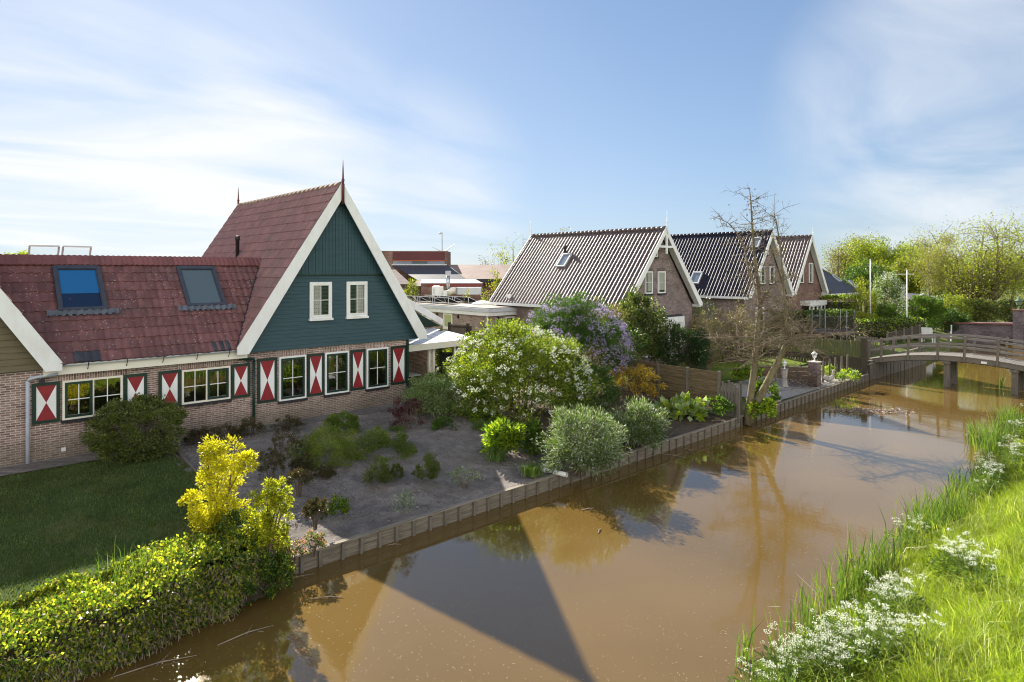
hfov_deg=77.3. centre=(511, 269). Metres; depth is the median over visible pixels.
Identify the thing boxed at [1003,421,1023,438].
cow parsley
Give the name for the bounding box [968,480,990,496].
cow parsley
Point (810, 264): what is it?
window
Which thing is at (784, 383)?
lamp post
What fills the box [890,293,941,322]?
garden shed
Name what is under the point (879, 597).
cow parsley
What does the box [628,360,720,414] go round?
board fence
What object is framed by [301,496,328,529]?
rose bush
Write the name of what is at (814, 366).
lamp pillar
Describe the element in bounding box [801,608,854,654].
cow parsley
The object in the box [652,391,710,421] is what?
rhubarb
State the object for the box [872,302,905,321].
green shrub
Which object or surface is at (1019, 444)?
cow parsley
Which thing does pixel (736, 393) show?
paling fence
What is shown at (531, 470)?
grass tuft
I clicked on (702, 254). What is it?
brick house
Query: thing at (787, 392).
gravel patch
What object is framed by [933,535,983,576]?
cow parsley
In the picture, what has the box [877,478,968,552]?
reed clump
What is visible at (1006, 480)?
cow parsley
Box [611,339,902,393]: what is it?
lawn
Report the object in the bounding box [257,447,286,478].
rose bush
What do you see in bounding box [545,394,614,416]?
undergrowth
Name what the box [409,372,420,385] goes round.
garden table
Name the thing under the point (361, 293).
window
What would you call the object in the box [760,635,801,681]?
cow parsley
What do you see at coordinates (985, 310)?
hedge bush
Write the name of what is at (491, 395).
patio
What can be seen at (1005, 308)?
hedge bush
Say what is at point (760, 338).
twiggy shrub
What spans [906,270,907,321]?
flagpole
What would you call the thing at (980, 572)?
cow parsley
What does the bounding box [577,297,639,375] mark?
lilac
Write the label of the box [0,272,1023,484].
ground
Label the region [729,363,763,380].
hostas
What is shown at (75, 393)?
window
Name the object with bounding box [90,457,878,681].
floating debris
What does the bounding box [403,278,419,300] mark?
conifer
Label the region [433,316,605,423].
snowball bush
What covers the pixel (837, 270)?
bare tree
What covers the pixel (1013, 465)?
cow parsley
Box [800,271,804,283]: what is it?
window
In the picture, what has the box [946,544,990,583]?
cow parsley
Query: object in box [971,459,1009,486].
cow parsley
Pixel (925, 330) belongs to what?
garden chair
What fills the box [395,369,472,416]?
green shrub
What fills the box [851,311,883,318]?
golden shrub
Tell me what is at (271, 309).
farmhouse
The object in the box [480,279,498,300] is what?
leafy shrub
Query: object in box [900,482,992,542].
reed clump
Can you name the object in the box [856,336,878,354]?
picket gate
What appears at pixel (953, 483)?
reed clump
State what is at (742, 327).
twiggy shrub
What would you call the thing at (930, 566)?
cow parsley
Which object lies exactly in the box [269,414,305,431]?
rose bush
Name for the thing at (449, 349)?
leafy shrub
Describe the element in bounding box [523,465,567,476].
drain pipe
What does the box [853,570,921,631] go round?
cow parsley
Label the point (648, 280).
window
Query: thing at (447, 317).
window
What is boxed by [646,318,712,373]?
evergreen shrub
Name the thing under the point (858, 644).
cow parsley
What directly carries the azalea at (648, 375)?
on the garden bed at (685, 425)
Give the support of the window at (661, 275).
in the brick house at (617, 263)
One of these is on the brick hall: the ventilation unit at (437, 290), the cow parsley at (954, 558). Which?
the ventilation unit at (437, 290)
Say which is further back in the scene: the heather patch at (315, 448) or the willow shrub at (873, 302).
the willow shrub at (873, 302)
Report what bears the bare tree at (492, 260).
on the ground at (927, 340)
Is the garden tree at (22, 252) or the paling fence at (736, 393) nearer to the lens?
the paling fence at (736, 393)
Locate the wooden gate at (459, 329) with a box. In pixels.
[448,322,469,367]
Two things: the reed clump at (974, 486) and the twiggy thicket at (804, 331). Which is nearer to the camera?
the reed clump at (974, 486)
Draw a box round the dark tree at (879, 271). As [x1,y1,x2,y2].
[837,260,890,311]
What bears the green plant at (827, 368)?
on the gravel patch at (787, 392)
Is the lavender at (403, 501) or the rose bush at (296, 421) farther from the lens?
the rose bush at (296, 421)
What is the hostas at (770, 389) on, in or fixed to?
on the ground at (927, 340)
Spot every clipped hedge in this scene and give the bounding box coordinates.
[770,308,857,340]
[820,293,859,315]
[855,315,927,339]
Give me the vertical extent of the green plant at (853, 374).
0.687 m
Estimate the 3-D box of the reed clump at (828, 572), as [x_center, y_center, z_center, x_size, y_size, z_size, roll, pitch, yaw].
[6.126,5.637,11.726,3.483,0.825,1.360,0,0,-42]
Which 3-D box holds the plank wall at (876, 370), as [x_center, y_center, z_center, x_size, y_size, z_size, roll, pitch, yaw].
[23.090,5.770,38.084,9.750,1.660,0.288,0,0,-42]
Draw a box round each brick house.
[414,215,702,366]
[671,226,793,343]
[775,232,828,316]
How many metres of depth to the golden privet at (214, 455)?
12.42 m
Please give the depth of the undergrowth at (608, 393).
24.28 m
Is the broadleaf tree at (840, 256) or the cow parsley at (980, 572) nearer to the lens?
the cow parsley at (980, 572)
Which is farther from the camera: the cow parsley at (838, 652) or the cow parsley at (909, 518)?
the cow parsley at (909, 518)
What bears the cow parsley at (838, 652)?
on the grass bank
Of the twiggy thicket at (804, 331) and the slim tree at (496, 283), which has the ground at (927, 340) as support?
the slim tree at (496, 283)
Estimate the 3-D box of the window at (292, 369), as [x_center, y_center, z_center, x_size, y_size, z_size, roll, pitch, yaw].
[-7.569,3.762,22.112,1.020,1.585,0.125,0,0,-42]
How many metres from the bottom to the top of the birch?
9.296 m
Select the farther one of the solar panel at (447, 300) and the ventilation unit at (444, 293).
the ventilation unit at (444, 293)
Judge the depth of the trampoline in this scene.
41.60 m
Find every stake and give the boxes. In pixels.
[740,382,741,410]
[822,361,823,381]
[829,359,830,375]
[834,357,836,378]
[846,355,847,376]
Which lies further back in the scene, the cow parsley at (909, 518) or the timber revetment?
the timber revetment
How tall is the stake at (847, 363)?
1.203 m
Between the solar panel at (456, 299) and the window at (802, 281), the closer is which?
the solar panel at (456, 299)
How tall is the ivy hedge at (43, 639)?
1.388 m
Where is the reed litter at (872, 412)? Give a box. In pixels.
[813,406,923,415]
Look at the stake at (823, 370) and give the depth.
31.98 m
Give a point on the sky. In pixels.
(128, 127)
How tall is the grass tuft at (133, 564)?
0.478 m
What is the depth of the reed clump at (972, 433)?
22.08 m
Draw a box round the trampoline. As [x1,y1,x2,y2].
[811,309,854,350]
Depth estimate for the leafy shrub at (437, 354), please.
29.93 m
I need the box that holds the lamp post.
[781,361,788,386]
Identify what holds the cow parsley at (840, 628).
on the grass bank
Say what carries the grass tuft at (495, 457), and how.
on the garden bed at (469, 448)
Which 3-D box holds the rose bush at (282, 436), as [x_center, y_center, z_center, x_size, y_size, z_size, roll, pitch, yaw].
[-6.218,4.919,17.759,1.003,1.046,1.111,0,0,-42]
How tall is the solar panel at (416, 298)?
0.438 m
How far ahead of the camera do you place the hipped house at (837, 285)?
63.47 m
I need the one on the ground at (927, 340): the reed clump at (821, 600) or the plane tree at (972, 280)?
the plane tree at (972, 280)
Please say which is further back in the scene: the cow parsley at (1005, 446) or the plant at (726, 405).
the plant at (726, 405)
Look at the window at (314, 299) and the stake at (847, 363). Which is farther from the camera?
the stake at (847, 363)
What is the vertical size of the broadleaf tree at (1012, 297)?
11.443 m
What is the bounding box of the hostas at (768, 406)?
[745,397,778,418]
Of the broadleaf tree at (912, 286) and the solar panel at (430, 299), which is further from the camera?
the broadleaf tree at (912, 286)
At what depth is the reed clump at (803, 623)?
10.27 m
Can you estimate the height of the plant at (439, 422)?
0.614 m
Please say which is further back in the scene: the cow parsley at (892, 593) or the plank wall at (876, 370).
the plank wall at (876, 370)
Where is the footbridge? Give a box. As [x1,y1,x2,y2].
[867,333,1023,394]
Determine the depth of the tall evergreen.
30.45 m
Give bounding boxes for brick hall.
[382,251,510,300]
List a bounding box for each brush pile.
[777,362,829,389]
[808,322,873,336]
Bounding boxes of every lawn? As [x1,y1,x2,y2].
[0,452,256,607]
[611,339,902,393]
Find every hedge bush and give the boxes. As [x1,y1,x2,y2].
[961,297,1003,321]
[981,298,1023,321]
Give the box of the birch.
[897,231,959,294]
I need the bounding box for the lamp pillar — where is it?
[807,351,821,386]
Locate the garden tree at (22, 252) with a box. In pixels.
[3,249,30,254]
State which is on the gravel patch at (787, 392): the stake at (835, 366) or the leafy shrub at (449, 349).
the stake at (835, 366)
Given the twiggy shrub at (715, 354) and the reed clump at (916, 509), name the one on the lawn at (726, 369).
the twiggy shrub at (715, 354)
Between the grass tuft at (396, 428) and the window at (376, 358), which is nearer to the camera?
the grass tuft at (396, 428)
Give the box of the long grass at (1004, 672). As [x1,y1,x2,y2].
[748,421,1023,681]
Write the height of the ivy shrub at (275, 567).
1.509 m
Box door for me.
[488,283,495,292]
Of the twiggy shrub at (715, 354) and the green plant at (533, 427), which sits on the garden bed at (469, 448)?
the green plant at (533, 427)
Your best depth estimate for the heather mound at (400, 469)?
16.73 m
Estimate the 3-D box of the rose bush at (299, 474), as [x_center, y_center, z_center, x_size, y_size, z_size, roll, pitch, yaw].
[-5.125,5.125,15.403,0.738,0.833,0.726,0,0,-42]
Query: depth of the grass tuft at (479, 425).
21.04 m
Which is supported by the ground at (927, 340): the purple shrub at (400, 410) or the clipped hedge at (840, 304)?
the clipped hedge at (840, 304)
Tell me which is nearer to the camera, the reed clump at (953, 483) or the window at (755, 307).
the reed clump at (953, 483)
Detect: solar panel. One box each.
[406,295,429,301]
[419,296,444,302]
[434,297,459,303]
[439,296,461,301]
[454,296,475,302]
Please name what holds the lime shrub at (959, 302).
on the ground at (927, 340)
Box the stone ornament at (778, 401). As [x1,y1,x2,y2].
[770,385,780,402]
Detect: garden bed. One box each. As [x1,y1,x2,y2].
[163,405,579,552]
[451,385,733,461]
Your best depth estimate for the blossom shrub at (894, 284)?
52.49 m
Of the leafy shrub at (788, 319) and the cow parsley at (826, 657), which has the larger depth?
the leafy shrub at (788, 319)
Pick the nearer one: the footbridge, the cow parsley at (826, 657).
the cow parsley at (826, 657)
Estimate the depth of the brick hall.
71.40 m
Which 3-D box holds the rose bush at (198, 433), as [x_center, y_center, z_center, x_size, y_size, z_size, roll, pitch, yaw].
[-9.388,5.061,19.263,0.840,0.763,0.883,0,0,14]
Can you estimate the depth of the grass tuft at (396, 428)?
20.65 m
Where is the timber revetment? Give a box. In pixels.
[886,324,920,343]
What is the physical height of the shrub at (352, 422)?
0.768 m
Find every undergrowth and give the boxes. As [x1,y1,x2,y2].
[442,391,491,415]
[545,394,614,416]
[556,362,624,407]
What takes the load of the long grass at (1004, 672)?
on the grass bank
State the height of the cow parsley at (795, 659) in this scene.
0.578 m
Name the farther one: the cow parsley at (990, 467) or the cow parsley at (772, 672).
the cow parsley at (990, 467)
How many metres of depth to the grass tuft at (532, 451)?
19.20 m
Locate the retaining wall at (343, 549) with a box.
[283,374,868,573]
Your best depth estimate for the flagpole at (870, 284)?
51.96 m
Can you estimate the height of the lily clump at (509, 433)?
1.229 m
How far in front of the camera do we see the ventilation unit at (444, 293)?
59.30 m
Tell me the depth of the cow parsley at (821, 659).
8.75 m
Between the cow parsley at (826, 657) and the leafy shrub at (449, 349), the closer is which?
the cow parsley at (826, 657)
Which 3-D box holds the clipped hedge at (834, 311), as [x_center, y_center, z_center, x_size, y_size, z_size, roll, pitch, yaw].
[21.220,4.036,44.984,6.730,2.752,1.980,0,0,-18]
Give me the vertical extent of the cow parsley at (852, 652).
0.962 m
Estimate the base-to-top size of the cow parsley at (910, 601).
0.967 m
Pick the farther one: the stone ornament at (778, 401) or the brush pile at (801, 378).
the brush pile at (801, 378)
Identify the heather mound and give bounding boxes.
[362,456,393,483]
[389,463,404,478]
[411,452,440,479]
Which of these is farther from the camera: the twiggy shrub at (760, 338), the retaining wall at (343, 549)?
the twiggy shrub at (760, 338)
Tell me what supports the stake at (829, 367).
on the gravel patch at (787, 392)
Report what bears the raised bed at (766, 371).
on the gravel patch at (787, 392)
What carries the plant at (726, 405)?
on the garden bed at (685, 425)
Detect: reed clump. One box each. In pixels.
[734,618,773,667]
[751,574,840,679]
[771,539,886,620]
[788,549,855,640]
[800,516,921,624]
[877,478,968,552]
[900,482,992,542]
[938,465,1002,510]
[943,463,972,495]
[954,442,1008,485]
[962,416,990,446]
[963,413,1020,457]
[985,400,1023,431]
[998,374,1006,388]
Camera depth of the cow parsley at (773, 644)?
9.10 m
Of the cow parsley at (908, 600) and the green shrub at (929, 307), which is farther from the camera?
the green shrub at (929, 307)
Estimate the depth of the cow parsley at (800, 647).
9.20 m
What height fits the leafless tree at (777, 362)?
9.345 m
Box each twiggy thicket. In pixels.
[673,340,713,371]
[697,309,760,361]
[793,316,828,338]
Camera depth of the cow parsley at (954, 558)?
11.21 m
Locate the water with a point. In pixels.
(553, 566)
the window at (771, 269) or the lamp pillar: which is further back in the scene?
the window at (771, 269)
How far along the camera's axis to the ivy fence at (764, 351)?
37.70 m
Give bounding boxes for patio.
[411,367,558,405]
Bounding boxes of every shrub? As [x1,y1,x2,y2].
[185,508,295,605]
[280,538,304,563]
[323,411,360,435]
[387,395,423,428]
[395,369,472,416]
[435,325,448,365]
[436,347,465,364]
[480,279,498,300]
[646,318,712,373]
[688,306,723,346]
[690,344,729,370]
[693,291,718,334]
[720,297,755,361]
[727,334,759,364]
[743,323,773,359]
[763,310,799,341]
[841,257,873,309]
[843,275,879,314]
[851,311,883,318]
[871,268,908,315]
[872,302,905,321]
[898,294,947,328]
[927,307,970,330]
[943,293,974,321]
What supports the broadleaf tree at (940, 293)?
on the ground at (927, 340)
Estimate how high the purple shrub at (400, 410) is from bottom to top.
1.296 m
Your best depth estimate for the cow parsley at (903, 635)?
8.62 m
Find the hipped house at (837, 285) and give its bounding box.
[821,269,857,301]
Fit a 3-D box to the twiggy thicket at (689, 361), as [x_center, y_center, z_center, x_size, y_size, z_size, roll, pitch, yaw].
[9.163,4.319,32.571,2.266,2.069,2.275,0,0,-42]
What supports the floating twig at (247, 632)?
on the water
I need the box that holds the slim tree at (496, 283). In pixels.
[488,267,500,289]
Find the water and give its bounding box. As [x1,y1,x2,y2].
[25,338,1023,681]
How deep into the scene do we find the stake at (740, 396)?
25.46 m
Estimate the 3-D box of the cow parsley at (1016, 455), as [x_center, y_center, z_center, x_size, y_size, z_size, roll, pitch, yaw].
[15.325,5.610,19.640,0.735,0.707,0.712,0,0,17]
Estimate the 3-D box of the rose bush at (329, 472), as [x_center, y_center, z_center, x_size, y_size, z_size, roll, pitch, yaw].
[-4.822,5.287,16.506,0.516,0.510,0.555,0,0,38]
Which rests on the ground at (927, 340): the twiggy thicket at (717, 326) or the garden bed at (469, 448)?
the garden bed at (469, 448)
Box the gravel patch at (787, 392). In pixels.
[721,371,846,399]
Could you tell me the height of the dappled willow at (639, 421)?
1.786 m
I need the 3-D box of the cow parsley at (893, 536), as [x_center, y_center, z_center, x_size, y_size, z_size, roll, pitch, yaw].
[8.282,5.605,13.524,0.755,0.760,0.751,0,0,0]
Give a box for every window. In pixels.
[61,375,122,423]
[180,366,231,406]
[278,354,307,403]
[308,282,332,320]
[324,351,349,396]
[345,281,368,318]
[365,347,389,390]
[443,313,452,328]
[505,316,514,325]
[644,271,653,294]
[657,271,666,294]
[670,322,681,353]
[755,307,763,333]
[760,267,765,284]
[769,266,773,284]
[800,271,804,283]
[809,263,812,283]
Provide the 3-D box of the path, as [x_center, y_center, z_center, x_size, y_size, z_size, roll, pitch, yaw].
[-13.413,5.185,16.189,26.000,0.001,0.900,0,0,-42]
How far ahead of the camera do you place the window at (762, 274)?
45.15 m
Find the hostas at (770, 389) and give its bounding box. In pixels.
[754,378,781,401]
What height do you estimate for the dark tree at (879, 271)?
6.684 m
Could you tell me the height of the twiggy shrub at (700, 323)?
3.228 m
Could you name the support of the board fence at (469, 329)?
on the ground at (927, 340)
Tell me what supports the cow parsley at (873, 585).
on the grass bank
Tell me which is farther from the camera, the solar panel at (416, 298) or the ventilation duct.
the ventilation duct
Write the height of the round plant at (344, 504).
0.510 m
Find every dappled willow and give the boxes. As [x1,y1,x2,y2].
[530,402,633,480]
[604,395,673,450]
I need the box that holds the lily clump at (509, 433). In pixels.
[479,416,527,453]
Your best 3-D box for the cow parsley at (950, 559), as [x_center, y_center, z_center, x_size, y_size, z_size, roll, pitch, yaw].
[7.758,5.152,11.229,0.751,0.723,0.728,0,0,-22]
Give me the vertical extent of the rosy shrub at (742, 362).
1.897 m
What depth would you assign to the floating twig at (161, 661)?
9.71 m
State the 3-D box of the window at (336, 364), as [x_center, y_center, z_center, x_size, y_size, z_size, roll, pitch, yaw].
[-6.346,3.762,23.228,0.990,1.585,0.125,0,0,-42]
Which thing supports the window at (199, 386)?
in the farmhouse
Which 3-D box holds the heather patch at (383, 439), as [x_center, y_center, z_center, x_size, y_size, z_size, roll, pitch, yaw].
[-3.672,4.895,18.556,2.015,0.917,1.912,0,0,8]
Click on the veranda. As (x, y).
(435, 339)
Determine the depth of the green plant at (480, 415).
21.86 m
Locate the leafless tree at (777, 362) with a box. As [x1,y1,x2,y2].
[689,185,882,424]
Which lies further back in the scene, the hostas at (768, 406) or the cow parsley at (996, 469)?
the hostas at (768, 406)
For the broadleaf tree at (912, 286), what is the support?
on the ground at (927, 340)
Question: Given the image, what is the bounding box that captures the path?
[0,401,411,475]
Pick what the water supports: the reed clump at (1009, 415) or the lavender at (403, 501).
the reed clump at (1009, 415)
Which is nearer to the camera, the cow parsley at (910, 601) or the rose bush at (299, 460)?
the cow parsley at (910, 601)
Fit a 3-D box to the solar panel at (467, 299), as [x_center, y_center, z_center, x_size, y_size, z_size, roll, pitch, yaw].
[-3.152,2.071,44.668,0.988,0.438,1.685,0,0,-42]
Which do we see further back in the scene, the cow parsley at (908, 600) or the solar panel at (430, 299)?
the solar panel at (430, 299)
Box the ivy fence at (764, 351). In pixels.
[712,342,780,361]
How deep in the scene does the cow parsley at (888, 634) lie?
8.79 m
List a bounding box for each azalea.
[298,529,327,556]
[605,363,666,400]
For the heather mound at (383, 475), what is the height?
0.642 m
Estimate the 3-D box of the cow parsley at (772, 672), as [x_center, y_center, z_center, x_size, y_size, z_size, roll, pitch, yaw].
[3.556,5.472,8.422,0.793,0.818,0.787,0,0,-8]
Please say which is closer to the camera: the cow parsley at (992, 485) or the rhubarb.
the cow parsley at (992, 485)
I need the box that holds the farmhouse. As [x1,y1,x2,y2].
[0,166,442,467]
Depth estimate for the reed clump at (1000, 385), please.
32.58 m
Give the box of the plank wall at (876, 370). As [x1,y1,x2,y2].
[868,347,925,379]
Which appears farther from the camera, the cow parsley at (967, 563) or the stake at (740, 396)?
the stake at (740, 396)
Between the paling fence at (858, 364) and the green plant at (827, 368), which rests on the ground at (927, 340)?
the paling fence at (858, 364)
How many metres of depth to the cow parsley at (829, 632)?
9.11 m
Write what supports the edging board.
on the lawn at (153, 533)
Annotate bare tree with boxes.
[479,248,506,264]
[485,232,524,264]
[822,243,853,277]
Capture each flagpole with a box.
[870,259,870,312]
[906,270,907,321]
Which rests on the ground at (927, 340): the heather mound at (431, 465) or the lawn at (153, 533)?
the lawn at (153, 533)
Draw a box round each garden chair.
[422,362,439,377]
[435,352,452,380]
[921,327,934,341]
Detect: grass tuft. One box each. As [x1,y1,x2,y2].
[56,534,198,595]
[382,423,407,433]
[465,417,492,431]
[479,438,514,462]
[513,458,546,477]
[517,434,544,455]
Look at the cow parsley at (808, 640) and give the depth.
9.43 m
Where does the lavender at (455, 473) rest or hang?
on the garden bed at (469, 448)
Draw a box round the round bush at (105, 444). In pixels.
[77,392,189,463]
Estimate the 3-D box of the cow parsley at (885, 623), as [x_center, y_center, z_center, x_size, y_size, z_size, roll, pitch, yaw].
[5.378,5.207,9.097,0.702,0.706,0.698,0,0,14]
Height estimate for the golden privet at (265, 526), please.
1.538 m
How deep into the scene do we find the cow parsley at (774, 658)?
8.90 m
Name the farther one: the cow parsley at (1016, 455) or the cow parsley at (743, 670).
the cow parsley at (1016, 455)
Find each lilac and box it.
[518,288,648,392]
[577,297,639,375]
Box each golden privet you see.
[177,433,259,534]
[239,475,295,557]
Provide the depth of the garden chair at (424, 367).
27.84 m
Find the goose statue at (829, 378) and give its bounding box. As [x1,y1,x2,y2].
[822,369,835,381]
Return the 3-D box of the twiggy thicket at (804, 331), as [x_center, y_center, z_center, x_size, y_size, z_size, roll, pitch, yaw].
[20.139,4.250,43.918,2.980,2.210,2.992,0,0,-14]
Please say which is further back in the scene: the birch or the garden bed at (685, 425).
the birch
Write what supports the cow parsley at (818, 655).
on the grass bank
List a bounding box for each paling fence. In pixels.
[720,380,739,422]
[761,334,866,373]
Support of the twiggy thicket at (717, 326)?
on the lawn at (726, 369)
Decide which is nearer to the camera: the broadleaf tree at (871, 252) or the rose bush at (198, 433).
the rose bush at (198, 433)
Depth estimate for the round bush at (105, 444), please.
17.40 m
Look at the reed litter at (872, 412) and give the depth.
27.09 m
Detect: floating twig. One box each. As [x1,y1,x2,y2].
[114,655,196,676]
[217,625,273,645]
[310,593,338,598]
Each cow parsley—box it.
[727,647,769,681]
[751,623,818,681]
[751,655,800,681]
[755,641,802,681]
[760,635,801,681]
[780,655,815,679]
[785,632,821,670]
[787,633,824,665]
[788,615,857,681]
[798,626,831,657]
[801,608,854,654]
[805,626,853,665]
[805,649,842,681]
[806,634,857,681]
[808,612,867,669]
[809,633,863,678]
[812,640,865,681]
[819,601,886,671]
[823,598,878,643]
[836,615,913,681]
[842,631,879,666]
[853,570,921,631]
[858,598,921,668]
[859,619,903,668]
[861,589,896,614]
[862,573,893,609]
[863,610,917,649]
[867,568,930,626]
[873,581,904,603]
[877,576,935,619]
[877,610,945,664]
[883,513,923,549]
[905,514,933,543]
[925,539,963,576]
[930,547,971,579]
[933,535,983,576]
[937,528,994,577]
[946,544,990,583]
[946,551,984,578]
[950,546,1005,592]
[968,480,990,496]
[969,463,1013,496]
[970,452,1010,482]
[971,456,1010,488]
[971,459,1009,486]
[992,442,1023,473]
[997,434,1023,452]
[997,440,1023,461]
[1001,419,1023,438]
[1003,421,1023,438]
[1003,442,1023,458]
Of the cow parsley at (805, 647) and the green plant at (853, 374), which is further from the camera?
the green plant at (853, 374)
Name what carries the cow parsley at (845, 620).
on the grass bank
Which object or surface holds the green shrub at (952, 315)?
on the ground at (927, 340)
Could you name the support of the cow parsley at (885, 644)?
on the grass bank
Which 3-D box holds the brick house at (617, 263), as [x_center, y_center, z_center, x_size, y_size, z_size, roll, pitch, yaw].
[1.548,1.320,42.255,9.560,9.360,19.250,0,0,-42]
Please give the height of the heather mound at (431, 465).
0.649 m
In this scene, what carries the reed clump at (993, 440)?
on the water
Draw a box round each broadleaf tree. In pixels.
[821,228,893,278]
[831,227,935,283]
[871,242,953,302]
[922,258,969,307]
[964,241,1023,299]
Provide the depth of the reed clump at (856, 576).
11.92 m
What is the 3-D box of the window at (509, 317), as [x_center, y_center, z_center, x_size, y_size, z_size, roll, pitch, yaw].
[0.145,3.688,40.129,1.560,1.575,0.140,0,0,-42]
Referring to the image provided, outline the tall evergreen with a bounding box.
[597,284,671,363]
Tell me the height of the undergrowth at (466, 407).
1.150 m
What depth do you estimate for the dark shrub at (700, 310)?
42.17 m
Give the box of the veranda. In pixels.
[409,328,478,379]
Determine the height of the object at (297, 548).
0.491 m
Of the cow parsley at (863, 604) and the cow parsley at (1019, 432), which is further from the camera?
the cow parsley at (1019, 432)
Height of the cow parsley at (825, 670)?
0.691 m
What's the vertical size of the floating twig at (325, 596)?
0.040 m
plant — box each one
[326,492,350,515]
[430,415,459,431]
[467,405,508,422]
[515,418,550,451]
[706,394,735,415]
[821,365,835,374]
[834,368,861,381]
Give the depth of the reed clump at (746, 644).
9.81 m
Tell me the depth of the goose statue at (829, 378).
31.12 m
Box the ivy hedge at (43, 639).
[0,519,297,681]
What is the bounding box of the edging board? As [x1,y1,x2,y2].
[174,446,208,487]
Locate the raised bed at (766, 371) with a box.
[747,365,807,378]
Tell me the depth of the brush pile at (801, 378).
30.45 m
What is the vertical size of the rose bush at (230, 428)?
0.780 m
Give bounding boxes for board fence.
[468,326,534,373]
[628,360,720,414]
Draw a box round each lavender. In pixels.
[391,489,418,513]
[445,465,484,488]
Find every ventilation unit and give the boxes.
[432,286,442,295]
[441,291,447,295]
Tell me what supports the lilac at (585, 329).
on the garden bed at (685, 425)
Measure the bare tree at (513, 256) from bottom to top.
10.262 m
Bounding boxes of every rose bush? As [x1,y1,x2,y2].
[182,424,214,443]
[210,421,242,440]
[236,415,268,436]
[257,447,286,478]
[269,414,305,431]
[270,428,308,457]
[285,466,314,496]
[287,453,314,470]
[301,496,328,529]
[313,464,336,478]
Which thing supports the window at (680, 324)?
in the brick house at (617, 263)
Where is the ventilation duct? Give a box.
[445,271,481,295]
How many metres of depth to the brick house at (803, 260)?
54.70 m
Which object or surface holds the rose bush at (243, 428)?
on the garden bed at (469, 448)
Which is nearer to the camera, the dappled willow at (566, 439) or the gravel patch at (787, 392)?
the dappled willow at (566, 439)
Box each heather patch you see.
[283,419,367,471]
[345,424,417,461]
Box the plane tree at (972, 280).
[893,203,1023,316]
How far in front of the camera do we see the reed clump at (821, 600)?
11.18 m
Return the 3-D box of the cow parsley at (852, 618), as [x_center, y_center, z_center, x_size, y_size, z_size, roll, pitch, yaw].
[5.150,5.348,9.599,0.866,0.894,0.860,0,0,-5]
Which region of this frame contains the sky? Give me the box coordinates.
[0,0,1023,271]
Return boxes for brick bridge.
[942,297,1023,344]
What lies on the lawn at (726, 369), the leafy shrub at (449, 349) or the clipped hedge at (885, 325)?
the clipped hedge at (885, 325)

